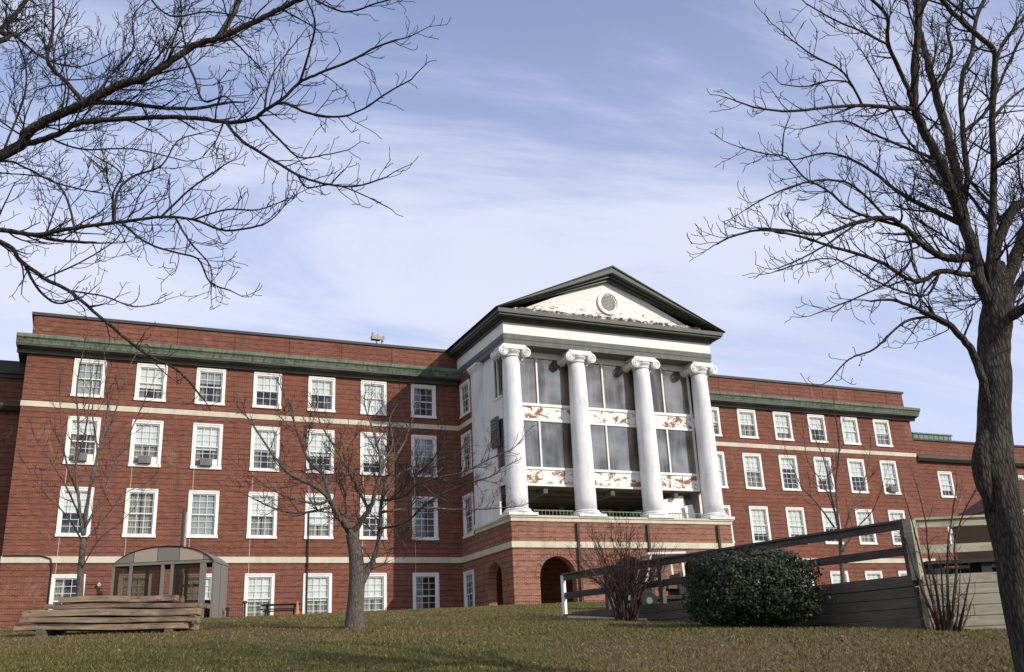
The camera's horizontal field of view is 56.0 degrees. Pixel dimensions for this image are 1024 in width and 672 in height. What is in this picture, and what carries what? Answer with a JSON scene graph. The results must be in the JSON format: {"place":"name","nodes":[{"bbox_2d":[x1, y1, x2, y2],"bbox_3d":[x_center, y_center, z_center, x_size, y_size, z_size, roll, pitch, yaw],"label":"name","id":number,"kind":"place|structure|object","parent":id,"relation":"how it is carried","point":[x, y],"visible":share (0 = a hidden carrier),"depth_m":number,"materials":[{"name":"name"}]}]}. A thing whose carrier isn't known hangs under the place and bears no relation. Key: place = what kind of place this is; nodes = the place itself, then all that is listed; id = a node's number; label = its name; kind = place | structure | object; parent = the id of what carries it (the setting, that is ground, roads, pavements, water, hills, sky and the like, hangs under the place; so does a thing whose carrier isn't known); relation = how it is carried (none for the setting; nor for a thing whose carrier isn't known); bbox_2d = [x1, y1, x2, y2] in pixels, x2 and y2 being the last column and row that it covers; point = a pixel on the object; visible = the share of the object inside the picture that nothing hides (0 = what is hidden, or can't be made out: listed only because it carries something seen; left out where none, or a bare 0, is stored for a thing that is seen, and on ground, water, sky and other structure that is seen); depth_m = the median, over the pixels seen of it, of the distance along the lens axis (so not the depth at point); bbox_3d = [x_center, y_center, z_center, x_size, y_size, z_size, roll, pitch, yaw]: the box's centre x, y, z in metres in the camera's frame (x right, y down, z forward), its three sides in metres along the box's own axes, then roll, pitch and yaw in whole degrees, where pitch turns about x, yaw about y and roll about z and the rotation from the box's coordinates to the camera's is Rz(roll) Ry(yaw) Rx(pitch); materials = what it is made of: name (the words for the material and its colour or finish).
{"place":"outdoors","nodes":[
{"label":"outdoors","id":0,"kind":"place"},
{"bbox_2d":[0,587,1014,671],"bbox_3d":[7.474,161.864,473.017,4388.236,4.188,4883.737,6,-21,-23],"label":"lawn","id":1,"kind":"structure","parent":0,"point":[572,653],"depth_m":15.41,"materials":[{"name":"green plant"}]},
{"bbox_2d":[35,629,66,636],"bbox_3d":[-11.202,7.248,23.427,0.178,0.223,1.200,-3,-19,1],"label":"support block","id":2,"kind":"object","parent":1,"relation":"on","point":[41,632],"depth_m":23.06,"materials":[{"name":"grey concrete"}]},
{"bbox_2d":[13,623,195,630],"bbox_3d":[-9.844,7.033,23.262,4.340,0.154,0.280,-1,-19,1],"label":"wooden board","id":3,"kind":"object","parent":2,"relation":"on","point":[192,627],"visible":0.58,"depth_m":23.15,"materials":[{"name":"brown wood"}]},
{"bbox_2d":[19,616,199,622],"bbox_3d":[-9.639,6.800,23.073,4.280,0.146,0.250,-1,-19,1],"label":"wooden board","id":4,"kind":"object","parent":3,"relation":"on","point":[108,620],"visible":1,"depth_m":22.97,"materials":[{"name":"brown wood"}]},
{"bbox_2d":[22,608,201,616],"bbox_3d":[-9.606,6.636,23.110,4.250,0.174,0.283,-1,-19,2],"label":"wooden board","id":5,"kind":"object","parent":4,"relation":"on","point":[114,612],"visible":0.98,"depth_m":23.00,"materials":[{"name":"brown wood"}]},
{"bbox_2d":[44,602,202,608],"bbox_3d":[-9.371,6.490,23.190,3.820,0.135,0.206,-1,-19,3],"label":"wooden board","id":6,"kind":"object","parent":5,"relation":"on","point":[122,605],"visible":1,"depth_m":23.12,"materials":[{"name":"brown wood"}]},
{"bbox_2d":[58,595,178,602],"bbox_3d":[-9.497,6.344,23.227,2.870,0.153,0.243,-1,-19,3],"label":"wooden board","id":7,"kind":"object","parent":6,"relation":"on","point":[156,598],"visible":1,"depth_m":23.14,"materials":[{"name":"brown wood"}]},
{"bbox_2d":[33,617,193,623],"bbox_3d":[-9.681,6.893,23.345,3.912,0.146,0.200,-1,-19,2],"label":"wooden board","id":8,"kind":"object","parent":3,"relation":"on","point":[112,617],"visible":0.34,"depth_m":23.29,"materials":[{"name":"brown wood"}]},
{"bbox_2d":[65,615,191,616],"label":"wooden board","id":9,"kind":"object","parent":8,"relation":"on","point":[135,616],"visible":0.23,"depth_m":23.36,"materials":[{"name":"brown wood"}]},
{"bbox_2d":[55,607,196,609],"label":"wooden board","id":10,"kind":"object","parent":9,"relation":"on","point":[113,608],"visible":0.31,"depth_m":23.41,"materials":[{"name":"brown wood"}]},
{"bbox_2d":[76,596,184,603],"bbox_3d":[-9.390,6.432,23.487,2.752,0.154,0.204,-1,-19,2],"label":"wooden board","id":11,"kind":"object","parent":10,"relation":"on","point":[181,598],"visible":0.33,"depth_m":23.42,"materials":[{"name":"brown wood"}]},
{"bbox_2d":[77,625,198,630],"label":"wooden board","id":12,"kind":"object","parent":2,"relation":"on","point":[197,627],"visible":0.2,"depth_m":23.69,"materials":[{"name":"brown wood"}]},
{"bbox_2d":[95,623,126,623],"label":"wooden board","id":13,"kind":"object","parent":12,"relation":"on","point":[110,623],"visible":0.08,"depth_m":23.79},
{"bbox_2d":[16,323,163,595],"bbox_3d":[-12.244,3.743,27.054,4.988,9.014,2.736,-3,-19,1],"label":"bare tree","id":14,"kind":"object","parent":1,"relation":"on","point":[84,522],"visible":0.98,"depth_m":27.13,"materials":[{"name":"grey plant"}]},
{"bbox_2d":[110,546,228,617],"bbox_3d":[-15.403,11.454,43.367,4.560,3.820,2.200,-3,-19,0],"label":"canopy shelter","id":15,"kind":"object","parent":1,"relation":"on","point":[140,572],"visible":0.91,"depth_m":42.72,"materials":[{"name":"grey metal"}]},
{"bbox_2d":[164,628,185,632],"bbox_3d":[-8.105,7.185,23.314,0.177,0.223,1.200,-3,-19,1],"label":"support block","id":16,"kind":"object","parent":1,"relation":"on","point":[166,630],"depth_m":22.77,"materials":[{"name":"grey concrete"}]},
{"bbox_2d":[13,623,189,630],"bbox_3d":[-9.827,6.961,23.051,4.200,0.153,0.202,-1,-19,2],"label":"wooden board","id":17,"kind":"object","parent":16,"relation":"on","point":[136,626],"visible":1,"depth_m":22.97,"materials":[{"name":"brown wood"}]},
{"bbox_2d":[180,509,187,546],"bbox_3d":[-15.676,10.955,45.660,0.255,5.450,0.110,6,-21,-23],"label":"vent pipe","id":18,"kind":"object","parent":1,"relation":"on","point":[184,528],"visible":0.35,"depth_m":46.23,"materials":[{"name":"metal"}]},
{"bbox_2d":[0,0,450,410],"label":"bare tree","id":19,"kind":"object","parent":1,"relation":"on","point":[24,141],"visible":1,"depth_m":9.28,"materials":[{"name":"brown plant"}]},
{"bbox_2d":[225,607,229,616],"bbox_3d":[-12.846,12.561,43.474,0.220,0.620,0.209,6,-21,-23],"label":"bollard","id":20,"kind":"object","parent":1,"relation":"on","point":[227,612],"visible":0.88,"depth_m":43.47,"materials":[{"name":"black metal"}]},
{"bbox_2d":[242,601,246,616],"bbox_3d":[-12.088,12.418,43.512,0.220,0.850,0.209,6,-21,-23],"label":"bollard","id":21,"kind":"object","parent":1,"relation":"on","point":[244,609],"visible":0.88,"depth_m":43.51,"materials":[{"name":"black metal"}]},
{"bbox_2d":[259,603,301,615],"bbox_3d":[-10.223,12.200,42.562,1.700,0.659,1.620,0,-19,-8],"label":"picnic table","id":22,"kind":"object","parent":1,"relation":"on","point":[266,609],"visible":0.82,"depth_m":42.32,"materials":[{"name":"black metal"}]},
{"bbox_2d":[295,601,299,613],"bbox_3d":[-9.363,11.879,41.962,0.300,0.600,0.300,6,-21,-23],"label":"traffic cone","id":23,"kind":"object","parent":1,"relation":"on","point":[297,609],"visible":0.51,"depth_m":41.90,"materials":[{"name":"brown plastic"}]},
{"bbox_2d":[224,364,538,628],"bbox_3d":[-2.940,3.651,24.124,7.370,7.391,5.531,-2,-19,-1],"label":"bare tree","id":24,"kind":"object","parent":1,"relation":"on","point":[359,573],"visible":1,"depth_m":23.46,"materials":[{"name":"grey plant"}]},
{"bbox_2d":[0,265,1023,626],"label":"brick building","id":25,"kind":"structure","parent":1,"relation":"on","point":[624,397],"depth_m":55.56,"materials":[{"name":"red brick"}]},
{"bbox_2d":[48,574,85,609],"bbox_3d":[-22.383,13.303,48.311,1.660,2.560,0.840,6,-21,-23],"label":"window","id":26,"kind":"structure","parent":25,"relation":"in","point":[62,585],"depth_m":48.30,"materials":[{"name":"paint"}]},
{"bbox_2d":[55,486,93,536],"bbox_3d":[-22.575,9.132,49.746,1.660,2.550,0.840,6,-21,-23],"label":"window","id":27,"kind":"structure","parent":25,"relation":"in","point":[64,528],"depth_m":49.65,"materials":[{"name":"paint"}]},
{"bbox_2d":[63,416,100,464],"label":"window","id":28,"kind":"structure","parent":25,"relation":"in","point":[87,455],"depth_m":50.79,"materials":[{"name":"paint"}]},
{"bbox_2d":[70,358,106,397],"bbox_3d":[-22.765,2.291,51.803,1.660,2.110,0.230,6,-21,-23],"label":"window","id":29,"kind":"structure","parent":25,"relation":"in","point":[84,373],"depth_m":51.85,"materials":[{"name":"paint"}]},
{"bbox_2d":[122,488,157,537],"bbox_3d":[-19.692,9.424,50.981,1.660,2.550,0.840,6,-21,-23],"label":"window","id":30,"kind":"structure","parent":25,"relation":"in","point":[141,522],"depth_m":50.83,"materials":[{"name":"paint"}]},
{"bbox_2d":[128,419,163,467],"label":"window","id":31,"kind":"structure","parent":25,"relation":"in","point":[146,448],"depth_m":52.01,"materials":[{"name":"paint"}]},
{"bbox_2d":[134,363,167,401],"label":"window","id":32,"kind":"structure","parent":25,"relation":"in","point":[145,373],"depth_m":53.15,"materials":[{"name":"paint"}]},
{"bbox_2d":[186,490,219,537],"bbox_3d":[-16.687,9.620,51.953,1.660,2.550,0.230,6,-21,-23],"label":"window","id":33,"kind":"structure","parent":25,"relation":"in","point":[203,505],"depth_m":52.01,"materials":[{"name":"paint"}]},
{"bbox_2d":[190,423,222,469],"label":"window","id":34,"kind":"structure","parent":25,"relation":"in","point":[206,452],"depth_m":53.27,"materials":[{"name":"paint"}]},
{"bbox_2d":[205,574,211,600],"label":"window","id":35,"kind":"structure","parent":25,"relation":"in","point":[208,576],"depth_m":50.99,"materials":[{"name":"paint"}]},
{"bbox_2d":[194,368,225,405],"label":"window","id":36,"kind":"structure","parent":25,"relation":"in","point":[210,383],"depth_m":54.45,"materials":[{"name":"paint"}]},
{"bbox_2d":[243,573,274,615],"bbox_3d":[-13.733,14.178,52.016,1.660,2.560,0.840,6,-21,-23],"label":"window","id":37,"kind":"structure","parent":25,"relation":"in","point":[258,587],"depth_m":51.91,"materials":[{"name":"paint"}]},
{"bbox_2d":[246,492,277,538],"bbox_3d":[-13.926,10.007,53.450,1.660,2.550,0.840,6,-21,-23],"label":"window","id":38,"kind":"structure","parent":25,"relation":"in","point":[265,527],"depth_m":53.25,"materials":[{"name":"paint"}]},
{"bbox_2d":[249,426,279,471],"bbox_3d":[-14.088,6.488,54.661,1.660,2.560,0.840,6,-21,-23],"label":"window","id":39,"kind":"structure","parent":25,"relation":"in","point":[258,449],"depth_m":54.54,"materials":[{"name":"paint"}]},
{"bbox_2d":[252,372,281,408],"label":"window","id":40,"kind":"structure","parent":25,"relation":"in","point":[266,390],"depth_m":55.71,"materials":[{"name":"paint"}]},
{"bbox_2d":[302,573,331,613],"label":"window","id":41,"kind":"structure","parent":25,"relation":"in","point":[319,598],"depth_m":53.15,"materials":[{"name":"paint"}]},
{"bbox_2d":[304,493,332,538],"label":"window","id":42,"kind":"structure","parent":25,"relation":"in","point":[316,520],"depth_m":54.42,"materials":[{"name":"paint"}]},
{"bbox_2d":[306,429,334,473],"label":"window","id":43,"kind":"structure","parent":25,"relation":"in","point":[315,445],"depth_m":55.85,"materials":[{"name":"paint"}]},
{"bbox_2d":[307,376,335,412],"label":"window","id":44,"kind":"structure","parent":25,"relation":"in","point":[325,386],"depth_m":56.92,"materials":[{"name":"paint"}]},
{"bbox_2d":[359,432,386,475],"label":"window","id":45,"kind":"structure","parent":25,"relation":"in","point":[363,439],"depth_m":56.99,"materials":[{"name":"glass"}]},
{"bbox_2d":[359,495,386,539],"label":"window","id":46,"kind":"structure","parent":25,"relation":"in","point":[365,533],"depth_m":55.89,"materials":[{"name":"paint"}]},
{"bbox_2d":[360,380,386,415],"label":"window","id":47,"kind":"structure","parent":25,"relation":"in","point":[379,386],"depth_m":58.06,"materials":[{"name":"paint"}]},
{"bbox_2d":[364,573,386,610],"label":"window","id":48,"kind":"structure","parent":25,"relation":"in","point":[375,594],"depth_m":54.45,"materials":[{"name":"paint"}]},
{"bbox_2d":[371,332,384,343],"bbox_3d":[-8.632,1.228,62.225,0.945,2.980,0.400,6,-21,-23],"label":"roof vent","id":49,"kind":"object","parent":25,"relation":"on","point":[377,337],"visible":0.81,"depth_m":62.43,"materials":[{"name":"grey metal"}]},
{"bbox_2d":[410,384,436,418],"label":"window","id":50,"kind":"structure","parent":25,"relation":"in","point":[426,394],"depth_m":59.47,"materials":[{"name":"paint"}]},
{"bbox_2d":[411,435,437,477],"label":"window","id":51,"kind":"structure","parent":25,"relation":"in","point":[425,440],"depth_m":58.30,"materials":[{"name":"glass"}]},
{"bbox_2d":[412,496,438,539],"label":"window","id":52,"kind":"structure","parent":25,"relation":"in","point":[426,526],"depth_m":57.10,"materials":[{"name":"paint"}]},
{"bbox_2d":[413,573,439,608],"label":"window","id":53,"kind":"structure","parent":25,"relation":"in","point":[425,585],"depth_m":55.96,"materials":[{"name":"paint"}]},
{"bbox_2d":[459,379,470,418],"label":"window","id":54,"kind":"structure","parent":25,"relation":"in","point":[465,410],"depth_m":59.36,"materials":[{"name":"paint"}]},
{"bbox_2d":[461,430,472,476],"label":"window","id":55,"kind":"structure","parent":25,"relation":"in","point":[464,435],"depth_m":58.30,"materials":[{"name":"glass"}]},
{"bbox_2d":[462,492,474,538],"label":"window","id":56,"kind":"structure","parent":25,"relation":"in","point":[468,522],"depth_m":57.10,"materials":[{"name":"paint"}]},
{"bbox_2d":[463,570,474,606],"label":"window","id":57,"kind":"structure","parent":25,"relation":"in","point":[468,576],"depth_m":55.97,"materials":[{"name":"paint"}]},
{"bbox_2d":[559,507,572,515],"bbox_3d":[3.401,11.605,60.574,1.010,1.690,0.230,6,-21,-23],"label":"railing","id":58,"kind":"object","parent":25,"relation":"in","point":[560,508],"depth_m":60.73,"materials":[{"name":"metal"}]},
{"bbox_2d":[599,509,612,516],"bbox_3d":[6.055,11.850,61.719,1.010,1.440,0.230,6,-21,-23],"label":"railing","id":59,"kind":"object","parent":25,"relation":"in","point":[611,513],"depth_m":61.93,"materials":[{"name":"metal"}]},
{"bbox_2d":[631,510,642,516],"bbox_3d":[8.160,12.063,62.621,1.010,1.440,0.230,6,-21,-23],"label":"railing","id":60,"kind":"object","parent":25,"relation":"in","point":[638,514],"depth_m":62.82,"materials":[{"name":"metal"}]},
{"bbox_2d":[711,407,722,436],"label":"window","id":61,"kind":"structure","parent":25,"relation":"in","point":[715,410],"depth_m":67.78,"materials":[{"name":"paint"}]},
{"bbox_2d":[717,451,728,488],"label":"window","id":62,"kind":"structure","parent":25,"relation":"in","point":[721,461],"depth_m":66.63,"materials":[{"name":"paint"}]},
{"bbox_2d":[723,505,734,542],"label":"window","id":63,"kind":"structure","parent":25,"relation":"in","point":[727,510],"depth_m":65.65,"materials":[{"name":"paint"}]},
{"bbox_2d":[736,409,758,438],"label":"window","id":64,"kind":"structure","parent":25,"relation":"in","point":[747,425],"depth_m":68.85,"materials":[{"name":"paint"}]},
{"bbox_2d":[742,453,765,489],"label":"window","id":65,"kind":"structure","parent":25,"relation":"in","point":[752,463],"depth_m":67.75,"materials":[{"name":"glass"}]},
{"bbox_2d":[748,506,771,542],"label":"window","id":66,"kind":"structure","parent":25,"relation":"in","point":[759,517],"depth_m":66.62,"materials":[{"name":"paint"}]},
{"bbox_2d":[772,412,794,440],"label":"window","id":67,"kind":"structure","parent":25,"relation":"in","point":[781,420],"depth_m":70.07,"materials":[{"name":"paint"}]},
{"bbox_2d":[778,455,801,490],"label":"window","id":68,"kind":"structure","parent":25,"relation":"in","point":[788,484],"depth_m":69.05,"materials":[{"name":"paint"}]},
{"bbox_2d":[785,507,806,536],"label":"window","id":69,"kind":"structure","parent":25,"relation":"in","point":[795,517],"depth_m":67.86,"materials":[{"name":"paint"}]},
{"bbox_2d":[806,414,828,442],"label":"window","id":70,"kind":"structure","parent":25,"relation":"in","point":[813,420],"depth_m":71.38,"materials":[{"name":"paint"}]},
{"bbox_2d":[813,457,834,491],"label":"window","id":71,"kind":"structure","parent":25,"relation":"in","point":[816,460],"depth_m":70.24,"materials":[{"name":"glass"}]},
{"bbox_2d":[820,508,843,543],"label":"window","id":72,"kind":"structure","parent":25,"relation":"in","point":[829,512],"depth_m":69.07,"materials":[{"name":"paint"}]},
{"bbox_2d":[829,571,848,583],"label":"window","id":73,"kind":"structure","parent":25,"relation":"in","point":[834,575],"depth_m":67.71,"materials":[{"name":"paint"}]},
{"bbox_2d":[840,417,861,444],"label":"window","id":74,"kind":"structure","parent":25,"relation":"in","point":[849,426],"depth_m":72.52,"materials":[{"name":"paint"}]},
{"bbox_2d":[846,459,869,493],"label":"window","id":75,"kind":"structure","parent":25,"relation":"in","point":[856,468],"depth_m":71.59,"materials":[{"name":"paint"}]},
{"bbox_2d":[854,509,877,544],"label":"window","id":76,"kind":"structure","parent":25,"relation":"in","point":[860,514],"depth_m":70.22,"materials":[{"name":"paint"}]},
{"bbox_2d":[864,571,882,579],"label":"window","id":77,"kind":"structure","parent":25,"relation":"in","point":[869,575],"depth_m":69.03,"materials":[{"name":"paint"}]},
{"bbox_2d":[872,419,892,446],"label":"window","id":78,"kind":"structure","parent":25,"relation":"in","point":[881,428],"depth_m":73.79,"materials":[{"name":"paint"}]},
{"bbox_2d":[879,460,901,494],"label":"window","id":79,"kind":"structure","parent":25,"relation":"in","point":[892,487],"depth_m":72.65,"materials":[{"name":"paint"}]},
{"bbox_2d":[887,510,904,544],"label":"window","id":80,"kind":"structure","parent":25,"relation":"in","point":[897,514],"depth_m":71.43,"materials":[{"name":"paint"}]},
{"bbox_2d":[898,571,906,575],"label":"window","id":81,"kind":"structure","parent":25,"relation":"in","point":[900,573],"depth_m":70.12,"materials":[{"name":"paint"}]},
{"bbox_2d":[937,471,956,497],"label":"window","id":82,"kind":"structure","parent":25,"relation":"in","point":[945,480],"depth_m":75.21,"materials":[{"name":"glass"}]},
{"bbox_2d":[947,527,953,543],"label":"window","id":83,"kind":"structure","parent":25,"relation":"in","point":[951,533],"depth_m":73.75,"materials":[{"name":"paint"}]},
{"bbox_2d":[568,616,646,619],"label":"concrete kerb","id":84,"kind":"structure","parent":1,"relation":"on","point":[588,617],"depth_m":25.84,"materials":[{"name":"concrete"}]},
{"bbox_2d":[562,508,676,620],"bbox_3d":[2.980,5.943,24.881,3.076,2.888,3.296,-1,-19,-4],"label":"bare shrub","id":85,"kind":"object","parent":1,"relation":"on","point":[611,579],"visible":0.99,"depth_m":24.70,"materials":[{"name":"red plant"}]},
{"bbox_2d":[628,551,698,604],"bbox_3d":[5.045,8.288,32.492,2.260,1.817,1.400,1,-19,-9],"label":"utility cart","id":86,"kind":"object","parent":1,"relation":"on","point":[649,597],"visible":0.27,"depth_m":31.95,"materials":[{"name":"white metal"}]},
{"bbox_2d":[676,545,832,626],"bbox_3d":[5.051,5.391,20.726,3.282,1.742,2.515,-3,-19,0],"label":"evergreen bush","id":87,"kind":"object","parent":1,"relation":"on","point":[766,601],"visible":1,"depth_m":20.05,"materials":[{"name":"green plant"}]},
{"bbox_2d":[560,513,1023,629],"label":"timber walkway","id":88,"kind":"structure","parent":1,"relation":"on","point":[883,599],"depth_m":20.02,"materials":[{"name":"grey wood"}]},
{"bbox_2d":[918,558,995,584],"bbox_3d":[11.203,5.581,22.861,3.000,0.500,1.000,-3,-19,0],"label":"deck table","id":89,"kind":"object","parent":88,"relation":"on","point":[981,565],"visible":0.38,"depth_m":22.53,"materials":[{"name":"wood"}]},
{"bbox_2d":[779,385,890,582],"bbox_3d":[12.030,5.946,35.497,3.716,7.779,3.612,-7,-19,11],"label":"bare tree","id":90,"kind":"object","parent":1,"relation":"on","point":[841,550],"visible":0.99,"depth_m":35.50,"materials":[{"name":"grey plant"}]},
{"bbox_2d":[686,0,1023,671],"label":"bare tree","id":91,"kind":"object","parent":1,"relation":"on","point":[993,275],"visible":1,"depth_m":10.04,"materials":[{"name":"brown plant"}]},
{"bbox_2d":[889,464,976,631],"bbox_3d":[8.275,4.084,18.647,1.560,3.284,2.218,-2,-19,-1],"label":"bare shrub","id":92,"kind":"object","parent":1,"relation":"on","point":[945,621],"visible":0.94,"depth_m":18.14,"materials":[{"name":"red plant"}]},
{"bbox_2d":[951,480,1023,604],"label":"garden pavilion","id":93,"kind":"structure","parent":1,"relation":"on","point":[974,534],"depth_m":32.59,"materials":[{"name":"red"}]},
{"bbox_2d":[0,0,1023,444],"label":"sky","id":94,"kind":"structure","parent":0,"point":[554,142],"materials":[{"name":"blue"}]},
{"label":"wooden board","id":95,"kind":"object","parent":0,"visible":0},
{"bbox_2d":[87,615,196,616],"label":"wooden board","id":96,"kind":"object","parent":95,"relation":"on","point":[117,616],"visible":0.08,"depth_m":23.51,"materials":[{"name":"brown wood"}]},
{"bbox_2d":[114,603,209,608],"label":"wooden board","id":97,"kind":"object","parent":96,"relation":"on","point":[206,605],"visible":0.13,"depth_m":23.55,"materials":[{"name":"brown wood"}]}
]}

